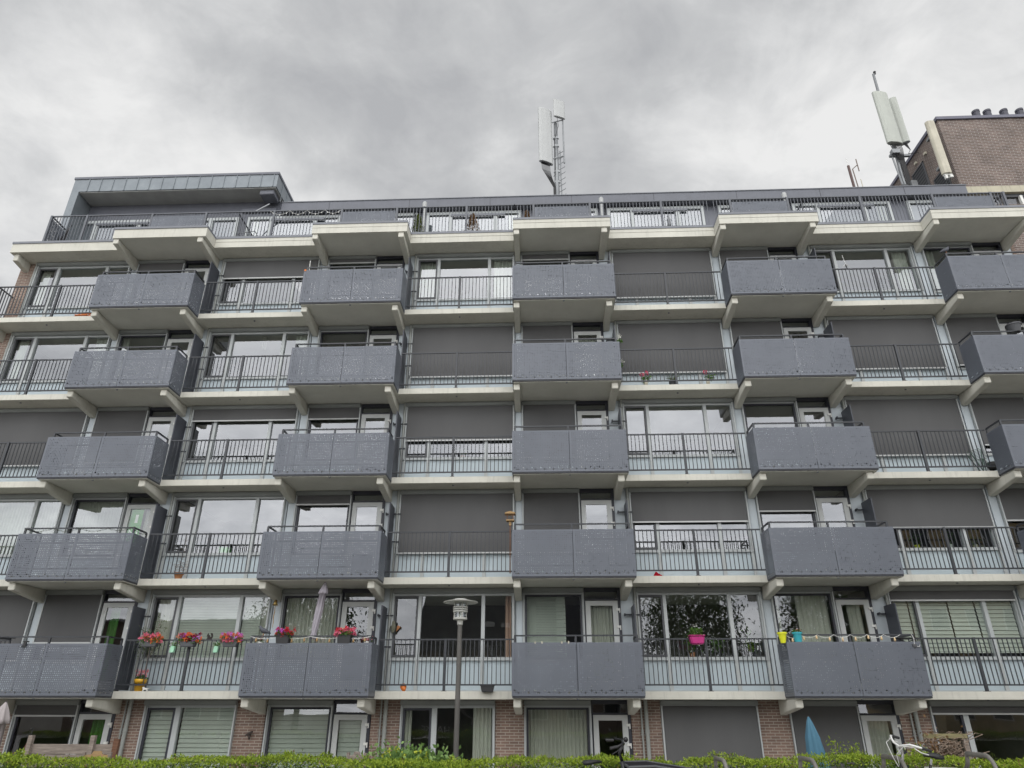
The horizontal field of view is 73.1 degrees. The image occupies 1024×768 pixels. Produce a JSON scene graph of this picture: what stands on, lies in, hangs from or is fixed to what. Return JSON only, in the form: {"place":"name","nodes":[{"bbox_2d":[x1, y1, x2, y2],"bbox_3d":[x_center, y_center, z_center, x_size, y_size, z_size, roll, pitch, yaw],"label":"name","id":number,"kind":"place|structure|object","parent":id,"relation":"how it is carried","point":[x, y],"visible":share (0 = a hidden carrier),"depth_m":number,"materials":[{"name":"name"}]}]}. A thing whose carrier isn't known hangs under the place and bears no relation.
{"place":"outdoors","nodes":[
{"label":"outdoors","id":0,"kind":"place"},
{"bbox_2d":[0,0,1023,317],"label":"sky","id":1,"kind":"structure","parent":0,"point":[342,99],"materials":[{"name":"grey"}]},
{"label":"terrace paving","id":2,"kind":"structure","parent":0,"visible":0},
{"bbox_2d":[0,701,10,745],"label":"closed parasol","id":3,"kind":"object","parent":2,"relation":"on","point":[5,718],"visible":1,"depth_m":15.54,"materials":[{"name":"fabric"}]},
{"bbox_2d":[21,735,120,767],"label":"wooden fence","id":4,"kind":"object","parent":2,"relation":"on","point":[62,750],"visible":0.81,"depth_m":15.42,"materials":[{"name":"brown wood"}]},
{"bbox_2d":[805,716,830,767],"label":"covered parasol","id":5,"kind":"object","parent":2,"relation":"on","point":[813,741],"visible":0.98,"depth_m":15.46,"materials":[{"name":"blue fabric"}]},
{"bbox_2d":[904,714,989,767],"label":"trellis","id":6,"kind":"object","parent":2,"relation":"on","point":[942,739],"visible":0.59,"depth_m":15.05,"materials":[{"name":"brown wood"}]},
{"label":"pavement","id":7,"kind":"structure","parent":0,"visible":0},
{"bbox_2d":[582,737,690,767],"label":"cargo bicycle","id":8,"kind":"object","parent":7,"relation":"on","point":[639,764],"visible":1,"depth_m":9.54,"materials":[{"name":"black metal"}]},
{"bbox_2d":[886,734,947,767],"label":"bicycle","id":9,"kind":"object","parent":7,"relation":"on","point":[930,754],"visible":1,"depth_m":9.29,"materials":[{"name":"metal"}]},
{"bbox_3d":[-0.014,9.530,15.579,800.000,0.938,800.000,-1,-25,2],"label":"ground","id":10,"kind":"structure","parent":0,"visible":0},
{"bbox_2d":[349,736,463,767],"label":"flowering shrub","id":11,"kind":"object","parent":10,"relation":"on","point":[398,752],"visible":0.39,"depth_m":11.93,"materials":[{"name":"green plant"}]},
{"bbox_2d":[444,598,477,758],"bbox_3d":[-1.046,6.401,13.118,0.700,4.489,0.700,-1,-25,2],"label":"street lamp","id":12,"kind":"object","parent":10,"relation":"on","point":[460,611],"visible":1,"depth_m":13.59,"materials":[{"name":"metal"}]},
{"bbox_2d":[0,748,1023,767],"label":"hedge","id":13,"kind":"object","parent":10,"relation":"on","point":[285,757],"visible":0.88,"depth_m":10.92,"materials":[{"name":"green plant"}]},
{"bbox_2d":[0,172,1023,767],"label":"apartment building","id":14,"kind":"structure","parent":10,"relation":"on","point":[824,432],"depth_m":20.34,"materials":[{"name":"paint"}]},
{"bbox_2d":[0,590,37,690],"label":"window","id":15,"kind":"structure","parent":14,"relation":"in","point":[15,610],"depth_m":19.19,"materials":[{"name":"grey glass"}]},
{"bbox_2d":[0,494,64,579],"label":"window","id":16,"kind":"structure","parent":14,"relation":"in","point":[18,512],"depth_m":20.64,"materials":[{"name":"white glass"}]},
{"bbox_2d":[0,699,81,766],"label":"window","id":17,"kind":"structure","parent":14,"relation":"in","point":[23,707],"depth_m":18.12,"materials":[{"name":"white glass"}]},
{"bbox_2d":[0,408,89,481],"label":"window","id":18,"kind":"structure","parent":14,"relation":"in","point":[16,424],"depth_m":21.61,"materials":[{"name":"grey glass"}]},
{"bbox_2d":[0,330,111,394],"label":"window","id":19,"kind":"structure","parent":14,"relation":"in","point":[35,337],"depth_m":23.00,"materials":[{"name":"white glass"}]},
{"bbox_2d":[21,590,105,690],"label":"window","id":20,"kind":"structure","parent":14,"relation":"in","point":[63,612],"depth_m":19.11,"materials":[{"name":"grey glass"}]},
{"bbox_2d":[22,261,131,316],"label":"window","id":21,"kind":"structure","parent":14,"relation":"in","point":[58,267],"depth_m":24.21,"materials":[{"name":"white glass"}]},
{"bbox_2d":[53,493,129,574],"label":"window","id":22,"kind":"structure","parent":14,"relation":"in","point":[95,509],"depth_m":20.57,"materials":[{"name":"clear glass"}]},
{"bbox_2d":[72,699,115,754],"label":"balcony door","id":23,"kind":"structure","parent":14,"relation":"in","point":[103,722],"depth_m":18.04,"materials":[{"name":"grey plastic"}]},
{"bbox_2d":[82,590,137,690],"bbox_3d":[-10.928,7.021,18.969,0.980,2.618,0.300,-1,-25,2],"label":"balcony door","id":24,"kind":"structure","parent":14,"relation":"in","point":[116,606],"depth_m":19.19,"materials":[{"name":"grey plastic"}]},
{"bbox_2d":[82,406,150,472],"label":"window","id":25,"kind":"structure","parent":14,"relation":"in","point":[107,419],"depth_m":21.60,"materials":[{"name":"grey glass"}]},
{"bbox_2d":[88,219,163,239],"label":"window","id":26,"kind":"structure","parent":14,"relation":"in","point":[131,222],"depth_m":26.01,"materials":[{"name":"white plastic"}]},
{"bbox_2d":[112,493,159,578],"bbox_3d":[-10.927,4.463,20.109,0.980,2.618,0.175,-1,-25,2],"label":"balcony door","id":27,"kind":"structure","parent":14,"relation":"in","point":[130,506],"depth_m":20.41,"materials":[{"name":"grey plastic"}]},
{"bbox_2d":[106,329,168,382],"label":"window","id":28,"kind":"structure","parent":14,"relation":"in","point":[129,334],"depth_m":22.97,"materials":[{"name":"white plastic"}]},
{"bbox_2d":[138,632,163,646],"bbox_3d":[-9.427,6.678,18.086,0.642,0.382,0.355,-1,-25,2],"label":"balcony planter","id":29,"kind":"object","parent":14,"relation":"attached to","point":[153,640],"visible":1,"depth_m":18.00,"materials":[{"name":"grey plastic"}]},
{"bbox_2d":[137,407,175,479],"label":"balcony door","id":30,"kind":"structure","parent":14,"relation":"in","point":[151,419],"depth_m":21.64,"materials":[{"name":"grey plastic"}]},
{"bbox_2d":[129,259,186,302],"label":"window","id":31,"kind":"structure","parent":14,"relation":"in","point":[143,265],"depth_m":24.12,"materials":[{"name":"grey glass"}]},
{"bbox_2d":[159,330,193,391],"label":"balcony door","id":32,"kind":"structure","parent":14,"relation":"in","point":[170,340],"depth_m":22.84,"materials":[{"name":"grey plastic"}]},
{"bbox_2d":[133,700,237,767],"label":"window","id":33,"kind":"structure","parent":14,"relation":"in","point":[163,727],"depth_m":17.94,"materials":[{"name":"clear glass"}]},
{"bbox_2d":[176,632,202,646],"bbox_3d":[-8.414,6.642,18.032,0.639,0.407,0.366,-1,-25,2],"label":"balcony planter","id":34,"kind":"object","parent":14,"relation":"attached to","point":[188,639],"visible":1,"depth_m":17.97,"materials":[{"name":"grey plastic"}]},
{"bbox_2d":[178,260,209,312],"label":"balcony door","id":35,"kind":"structure","parent":14,"relation":"in","point":[196,262],"depth_m":24.07,"materials":[{"name":"grey plastic"}]},
{"bbox_2d":[138,589,271,690],"bbox_3d":[-8.331,6.970,18.850,3.370,2.616,0.350,-1,-25,2],"label":"window","id":36,"kind":"structure","parent":14,"relation":"in","point":[170,609],"depth_m":19.02,"materials":[{"name":"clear glass"}]},
{"bbox_2d":[158,491,286,578],"bbox_3d":[-8.330,4.412,19.990,3.370,2.616,0.225,-1,-25,2],"label":"window","id":37,"kind":"structure","parent":14,"relation":"in","point":[198,497],"depth_m":19.85,"materials":[{"name":"white plastic"}]},
{"bbox_2d":[217,632,243,646],"bbox_3d":[-7.316,6.646,18.007,0.679,0.386,0.376,-1,-25,2],"label":"balcony planter","id":38,"kind":"object","parent":14,"relation":"attached to","point":[226,640],"visible":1,"depth_m":17.92,"materials":[{"name":"grey plastic"}]},
{"bbox_2d":[179,404,298,479],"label":"window","id":39,"kind":"structure","parent":14,"relation":"in","point":[215,414],"depth_m":21.43,"materials":[{"name":"white plastic"}]},
{"bbox_2d":[198,326,310,391],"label":"window","id":40,"kind":"structure","parent":14,"relation":"in","point":[231,333],"depth_m":22.61,"materials":[{"name":"white plastic"}]},
{"bbox_2d":[215,256,320,312],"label":"window","id":41,"kind":"structure","parent":14,"relation":"in","point":[243,269],"depth_m":23.83,"materials":[{"name":"white plastic"}]},
{"bbox_2d":[274,626,295,642],"bbox_3d":[-5.769,6.343,17.462,0.564,0.435,0.367,-1,-25,2],"label":"balcony planter","id":42,"kind":"object","parent":14,"relation":"attached to","point":[285,636],"visible":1,"depth_m":17.35,"materials":[{"name":"black plastic"}]},
{"bbox_2d":[245,215,339,235],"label":"window","id":43,"kind":"structure","parent":14,"relation":"in","point":[321,217],"depth_m":25.79,"materials":[{"name":"white glass"}]},
{"bbox_2d":[259,700,333,767],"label":"window","id":44,"kind":"structure","parent":14,"relation":"in","point":[306,742],"depth_m":17.84,"materials":[{"name":"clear glass"}]},
{"bbox_2d":[270,589,342,690],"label":"window","id":45,"kind":"structure","parent":14,"relation":"in","point":[301,606],"depth_m":19.10,"materials":[{"name":"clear glass"}]},
{"bbox_2d":[306,582,327,690],"bbox_3d":[-5.003,6.396,17.664,0.368,2.648,0.262,-1,-25,2],"label":"closed parasol","id":46,"kind":"object","parent":14,"relation":"on","point":[323,592],"visible":0.91,"depth_m":17.87,"materials":[{"name":"grey fabric"}]},
{"bbox_2d":[287,490,352,572],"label":"window","id":47,"kind":"structure","parent":14,"relation":"in","point":[303,498],"depth_m":20.26,"materials":[{"name":"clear glass"}]},
{"bbox_2d":[301,403,361,470],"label":"window","id":48,"kind":"structure","parent":14,"relation":"in","point":[349,411],"depth_m":21.44,"materials":[{"name":"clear glass"}]},
{"bbox_2d":[313,325,369,379],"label":"window","id":49,"kind":"structure","parent":14,"relation":"in","point":[360,329],"depth_m":22.72,"materials":[{"name":"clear glass"}]},
{"bbox_2d":[333,625,356,642],"bbox_3d":[-4.186,6.306,17.396,0.634,0.449,0.378,-1,-25,2],"label":"balcony planter","id":50,"kind":"object","parent":14,"relation":"attached to","point":[344,635],"visible":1,"depth_m":17.31,"materials":[{"name":"black plastic"}]},
{"bbox_2d":[323,255,376,299],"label":"window","id":51,"kind":"structure","parent":14,"relation":"in","point":[361,259],"depth_m":23.89,"materials":[{"name":"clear glass"}]},
{"bbox_2d":[329,700,370,767],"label":"balcony door","id":52,"kind":"structure","parent":14,"relation":"in","point":[358,726],"depth_m":17.72,"materials":[{"name":"grey plastic"}]},
{"bbox_2d":[334,589,376,688],"bbox_3d":[-4.201,6.888,18.665,0.980,2.618,0.175,-1,-25,2],"label":"balcony door","id":53,"kind":"structure","parent":14,"relation":"in","point":[372,604],"depth_m":18.95,"materials":[{"name":"grey plastic"}]},
{"bbox_2d":[347,491,385,572],"bbox_3d":[-4.197,4.356,19.862,0.980,2.618,0.175,-1,-25,2],"label":"balcony door","id":54,"kind":"structure","parent":14,"relation":"in","point":[380,505],"depth_m":20.17,"materials":[{"name":"grey plastic"}]},
{"bbox_2d":[356,404,392,469],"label":"balcony door","id":55,"kind":"structure","parent":14,"relation":"in","point":[387,416],"depth_m":21.40,"materials":[{"name":"grey plastic"}]},
{"bbox_2d":[365,326,398,378],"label":"balcony door","id":56,"kind":"structure","parent":14,"relation":"in","point":[395,337],"depth_m":22.62,"materials":[{"name":"grey plastic"}]},
{"bbox_2d":[375,256,404,297],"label":"balcony door","id":57,"kind":"structure","parent":14,"relation":"in","point":[379,258],"depth_m":23.93,"materials":[{"name":"grey plastic"}]},
{"bbox_2d":[398,700,494,767],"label":"window","id":58,"kind":"structure","parent":14,"relation":"in","point":[484,710],"depth_m":17.74,"materials":[{"name":"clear glass"}]},
{"bbox_2d":[386,588,514,690],"bbox_3d":[-1.602,6.862,18.601,3.370,2.616,0.344,-1,-25,2],"label":"window","id":59,"kind":"structure","parent":14,"relation":"in","point":[418,593],"depth_m":18.33,"materials":[{"name":"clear glass"}]},
{"bbox_2d":[395,489,514,576],"bbox_3d":[-1.601,4.305,19.744,3.370,2.616,0.225,-1,-25,2],"label":"window","id":60,"kind":"structure","parent":14,"relation":"in","point":[448,509],"depth_m":19.76,"materials":[{"name":"grey glass"}]},
{"bbox_2d":[402,401,514,476],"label":"window","id":61,"kind":"structure","parent":14,"relation":"in","point":[483,418],"depth_m":21.05,"materials":[{"name":"grey glass"}]},
{"bbox_2d":[408,323,514,388],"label":"window","id":62,"kind":"structure","parent":14,"relation":"in","point":[465,337],"depth_m":22.20,"materials":[{"name":"grey glass"}]},
{"bbox_2d":[414,252,514,308],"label":"window","id":63,"kind":"structure","parent":14,"relation":"in","point":[504,268],"depth_m":23.65,"materials":[{"name":"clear glass"}]},
{"bbox_2d":[426,210,519,231],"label":"window","id":64,"kind":"structure","parent":14,"relation":"in","point":[481,213],"depth_m":25.52,"materials":[{"name":"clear glass"}]},
{"bbox_2d":[521,251,570,294],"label":"window","id":65,"kind":"structure","parent":14,"relation":"in","point":[535,255],"depth_m":23.64,"materials":[{"name":"grey glass"}]},
{"bbox_2d":[521,321,573,376],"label":"window","id":66,"kind":"structure","parent":14,"relation":"in","point":[529,330],"depth_m":22.37,"materials":[{"name":"grey glass"}]},
{"bbox_2d":[521,400,577,467],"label":"window","id":67,"kind":"structure","parent":14,"relation":"in","point":[549,412],"depth_m":21.13,"materials":[{"name":"grey glass"}]},
{"bbox_2d":[538,99,565,194],"bbox_3d":[1.698,-9.178,28.714,1.170,6.730,0.765,-1,-25,2],"label":"antenna mast","id":68,"kind":"object","parent":14,"relation":"on","point":[545,145],"visible":0.75,"depth_m":28.95,"materials":[{"name":"metal"}]},
{"bbox_2d":[522,488,581,571],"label":"window","id":69,"kind":"structure","parent":14,"relation":"in","point":[545,505],"depth_m":19.88,"materials":[{"name":"grey glass"}]},
{"bbox_2d":[522,587,586,690],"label":"window","id":70,"kind":"structure","parent":14,"relation":"in","point":[530,619],"depth_m":18.80,"materials":[{"name":"beige glass"}]},
{"bbox_2d":[524,700,593,767],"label":"window","id":71,"kind":"structure","parent":14,"relation":"in","point":[556,728],"depth_m":17.66,"materials":[{"name":"beige glass"}]},
{"bbox_2d":[572,322,603,375],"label":"balcony door","id":72,"kind":"structure","parent":14,"relation":"in","point":[599,333],"depth_m":22.40,"materials":[{"name":"grey plastic"}]},
{"bbox_2d":[576,401,609,467],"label":"balcony door","id":73,"kind":"structure","parent":14,"relation":"in","point":[604,414],"depth_m":21.16,"materials":[{"name":"grey plastic"}]},
{"bbox_2d":[579,488,616,571],"bbox_3d":[2.457,4.251,19.618,0.980,2.618,0.175,-1,-25,2],"label":"balcony door","id":74,"kind":"structure","parent":14,"relation":"in","point":[609,503],"depth_m":19.93,"materials":[{"name":"grey plastic"}]},
{"bbox_2d":[583,588,623,690],"bbox_3d":[2.456,6.808,18.475,0.980,2.618,0.295,-1,-25,2],"label":"balcony door","id":75,"kind":"structure","parent":14,"relation":"in","point":[597,612],"depth_m":18.72,"materials":[{"name":"grey plastic"}]},
{"bbox_2d":[591,700,632,767],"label":"balcony door","id":76,"kind":"structure","parent":14,"relation":"in","point":[625,718],"depth_m":17.51,"materials":[{"name":"grey plastic"}]},
{"bbox_2d":[607,206,705,226],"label":"window","id":77,"kind":"structure","parent":14,"relation":"in","point":[668,207],"depth_m":25.28,"materials":[{"name":"white glass"}]},
{"bbox_2d":[611,247,716,304],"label":"window","id":78,"kind":"structure","parent":14,"relation":"in","point":[666,259],"depth_m":23.17,"materials":[{"name":"grey glass"}]},
{"bbox_2d":[616,319,728,384],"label":"window","id":79,"kind":"structure","parent":14,"relation":"in","point":[674,333],"depth_m":21.96,"materials":[{"name":"grey glass"}]},
{"bbox_2d":[622,398,742,474],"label":"window","id":80,"kind":"structure","parent":14,"relation":"in","point":[683,402],"depth_m":20.53,"materials":[{"name":"white glass"}]},
{"bbox_2d":[628,486,756,575],"bbox_3d":[5.054,4.200,19.499,3.370,2.616,0.225,-1,-25,2],"label":"window","id":81,"kind":"structure","parent":14,"relation":"in","point":[656,505],"depth_m":19.63,"materials":[{"name":"grey glass"}]},
{"bbox_2d":[635,586,774,690],"bbox_3d":[5.050,6.731,18.303,3.370,2.616,0.225,-1,-25,2],"label":"window","id":82,"kind":"structure","parent":14,"relation":"in","point":[661,592],"depth_m":18.07,"materials":[{"name":"white glass"}]},
{"bbox_2d":[660,700,765,767],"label":"window","id":83,"kind":"structure","parent":14,"relation":"in","point":[695,728],"depth_m":17.32,"materials":[{"name":"grey glass"}]},
{"bbox_2d":[718,246,772,293],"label":"window","id":84,"kind":"structure","parent":14,"relation":"in","point":[754,251],"depth_m":23.37,"materials":[{"name":"grey glass"}]},
{"bbox_2d":[729,317,788,378],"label":"window","id":85,"kind":"structure","parent":14,"relation":"in","point":[738,326],"depth_m":22.12,"materials":[{"name":"grey glass"}]},
{"bbox_2d":[741,397,806,470],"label":"window","id":86,"kind":"structure","parent":14,"relation":"in","point":[750,401],"depth_m":21.02,"materials":[{"name":"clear glass"}]},
{"bbox_2d":[767,247,798,289],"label":"balcony door","id":87,"kind":"structure","parent":14,"relation":"in","point":[770,249],"depth_m":23.44,"materials":[{"name":"grey plastic"}]},
{"bbox_2d":[755,486,826,574],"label":"window","id":88,"kind":"structure","parent":14,"relation":"in","point":[769,498],"depth_m":19.71,"materials":[{"name":"grey glass"}]},
{"bbox_2d":[781,318,819,371],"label":"balcony door","id":89,"kind":"structure","parent":14,"relation":"in","point":[809,329],"depth_m":22.14,"materials":[{"name":"grey plastic"}]},
{"bbox_2d":[770,586,849,690],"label":"window","id":90,"kind":"structure","parent":14,"relation":"in","point":[810,601],"depth_m":18.60,"materials":[{"name":"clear glass"}]},
{"bbox_2d":[796,397,839,464],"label":"balcony door","id":91,"kind":"structure","parent":14,"relation":"in","point":[826,410],"depth_m":20.91,"materials":[{"name":"grey plastic"}]},
{"bbox_2d":[789,700,868,767],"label":"window","id":92,"kind":"structure","parent":14,"relation":"in","point":[839,720],"depth_m":17.26,"materials":[{"name":"grey glass"}]},
{"bbox_2d":[813,486,861,569],"bbox_3d":[9.142,4.144,19.372,0.980,2.618,0.175,-1,-25,2],"label":"balcony door","id":93,"kind":"structure","parent":14,"relation":"in","point":[845,500],"depth_m":19.70,"materials":[{"name":"grey plastic"}]},
{"bbox_2d":[791,201,894,221],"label":"window","id":94,"kind":"structure","parent":14,"relation":"in","point":[830,203],"depth_m":25.03,"materials":[{"name":"clear glass"}]},
{"bbox_2d":[831,586,886,690],"bbox_3d":[9.141,6.702,18.232,0.980,2.618,0.300,-1,-25,2],"label":"balcony door","id":95,"kind":"structure","parent":14,"relation":"in","point":[852,604],"depth_m":18.48,"materials":[{"name":"grey plastic"}]},
{"bbox_2d":[810,243,925,300],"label":"window","id":96,"kind":"structure","parent":14,"relation":"in","point":[899,259],"depth_m":23.14,"materials":[{"name":"clear glass"}]},
{"bbox_2d":[856,700,908,767],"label":"balcony door","id":97,"kind":"structure","parent":14,"relation":"in","point":[875,729],"depth_m":17.30,"materials":[{"name":"grey plastic"}]},
{"bbox_2d":[825,315,949,381],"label":"window","id":98,"kind":"structure","parent":14,"relation":"in","point":[883,329],"depth_m":21.74,"materials":[{"name":"grey glass"}]},
{"bbox_2d":[871,71,918,185],"bbox_3d":[15.326,-9.930,28.746,2.481,8.148,1.206,-1,-25,2],"label":"antenna mast","id":99,"kind":"object","parent":14,"relation":"on","point":[894,129],"visible":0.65,"depth_m":28.54,"materials":[{"name":"galvanised steel"},{"name":"off-white plastic"}]},
{"bbox_2d":[843,394,976,471],"bbox_3d":[11.742,1.562,20.451,3.370,2.616,0.225,-1,-25,2],"label":"window","id":100,"kind":"structure","parent":14,"relation":"in","point":[883,412],"depth_m":20.53,"materials":[{"name":"grey glass"}]},
{"bbox_2d":[864,484,1007,574],"bbox_3d":[11.739,4.093,19.254,3.370,2.616,0.225,-1,-25,2],"label":"window","id":101,"kind":"structure","parent":14,"relation":"in","point":[933,505],"depth_m":19.37,"materials":[{"name":"grey glass"}]},
{"bbox_2d":[924,120,953,184],"bbox_3d":[15.999,-8.552,25.953,0.340,3.126,0.521,-1,-25,2],"label":"sector antenna","id":102,"kind":"object","parent":14,"relation":"attached to","point":[943,167],"visible":0.94,"depth_m":25.82,"materials":[{"name":"white plastic"}]},
{"bbox_2d":[921,242,983,298],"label":"window","id":103,"kind":"structure","parent":14,"relation":"in","point":[928,258],"depth_m":23.17,"materials":[{"name":"grey glass"}]},
{"bbox_2d":[887,585,1023,691],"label":"window","id":104,"kind":"structure","parent":14,"relation":"in","point":[924,618],"depth_m":18.27,"materials":[{"name":"white glass"}]},
{"bbox_2d":[927,700,1023,767],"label":"window","id":105,"kind":"structure","parent":14,"relation":"in","point":[963,708],"depth_m":17.26,"materials":[{"name":"white glass"}]},
{"bbox_2d":[943,313,1011,379],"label":"window","id":106,"kind":"structure","parent":14,"relation":"in","point":[957,326],"depth_m":21.82,"materials":[{"name":"grey glass"}]},
{"bbox_2d":[972,242,1012,284],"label":"balcony door","id":107,"kind":"structure","parent":14,"relation":"in","point":[985,244],"depth_m":23.19,"materials":[{"name":"black glass"}]},
{"bbox_2d":[968,393,1023,470],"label":"window","id":108,"kind":"structure","parent":14,"relation":"in","point":[985,409],"depth_m":20.61,"materials":[{"name":"grey glass"}]},
{"bbox_2d":[996,484,1023,573],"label":"window","id":109,"kind":"structure","parent":14,"relation":"in","point":[1010,501],"depth_m":19.38,"materials":[{"name":"grey glass"}]},
{"bbox_2d":[890,107,1023,253],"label":"brick tower","id":110,"kind":"structure","parent":10,"relation":"on","point":[984,152],"depth_m":26.27,"materials":[{"name":"brown brick"}]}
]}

